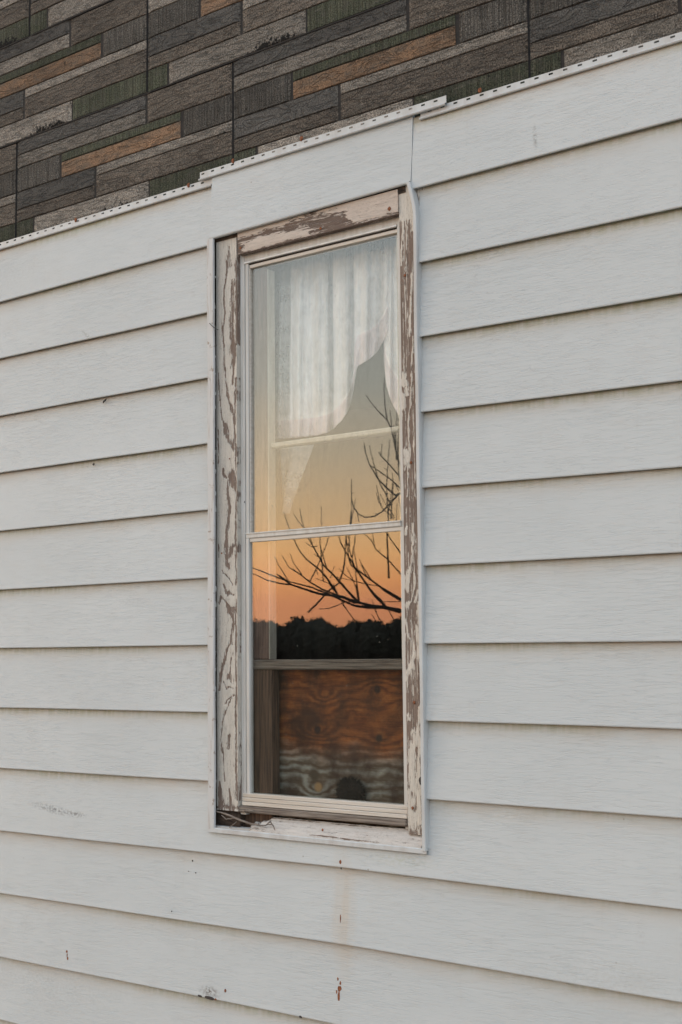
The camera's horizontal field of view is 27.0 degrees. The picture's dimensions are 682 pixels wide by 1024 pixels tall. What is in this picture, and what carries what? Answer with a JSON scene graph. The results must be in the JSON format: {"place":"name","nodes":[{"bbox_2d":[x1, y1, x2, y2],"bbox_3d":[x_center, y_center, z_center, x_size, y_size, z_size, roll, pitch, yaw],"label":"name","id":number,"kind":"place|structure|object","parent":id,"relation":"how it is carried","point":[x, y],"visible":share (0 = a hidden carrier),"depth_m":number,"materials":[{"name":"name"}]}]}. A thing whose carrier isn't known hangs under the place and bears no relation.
{"place":"outdoors","nodes":[
{"label":"outdoors","id":0,"kind":"place"},
{"bbox_2d":[0,0,681,1023],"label":"house","id":1,"kind":"structure","parent":0,"point":[476,538],"depth_m":3.98,"materials":[{"name":"white"}]},
{"bbox_2d":[209,185,425,847],"bbox_3d":[-0.062,0.015,3.989,0.808,1.773,0.111,-5,-7,39],"label":"window","id":2,"kind":"structure","parent":1,"relation":"in","point":[248,665],"depth_m":4.09,"materials":[{"name":"paint"}]},
{"bbox_2d":[275,249,387,437],"bbox_3d":[-0.051,-0.506,4.112,0.484,0.572,0.041,-5,-7,39],"label":"lace curtain","id":3,"kind":"object","parent":1,"relation":"hanging from","point":[310,411],"visible":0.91,"depth_m":4.10,"materials":[{"name":"white fabric"}]},
{"bbox_2d":[279,670,404,828],"bbox_3d":[-0.014,0.668,3.962,0.628,0.468,0.012,-5,-7,39],"label":"plywood sheet","id":4,"kind":"object","parent":1,"relation":"attached to","point":[335,726],"visible":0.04,"depth_m":3.95,"materials":[{"name":"brown wood"}]},
{"bbox_2d":[334,775,365,800],"bbox_3d":[0.025,0.767,3.896,0.118,0.096,0.036,-5,-7,39],"label":"bristly clump","id":5,"kind":"object","parent":1,"relation":"on","point":[352,788],"visible":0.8,"depth_m":3.89,"materials":[{"name":"black"}]},
{"bbox_2d":[384,254,398,415],"bbox_3d":[0.152,-0.505,3.945,0.117,0.530,0.027,-6,-8,43],"label":"lace curtain","id":6,"kind":"object","parent":1,"relation":"hanging from","point":[390,340],"visible":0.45,"depth_m":3.96,"materials":[{"name":"white fabric"}]}
]}

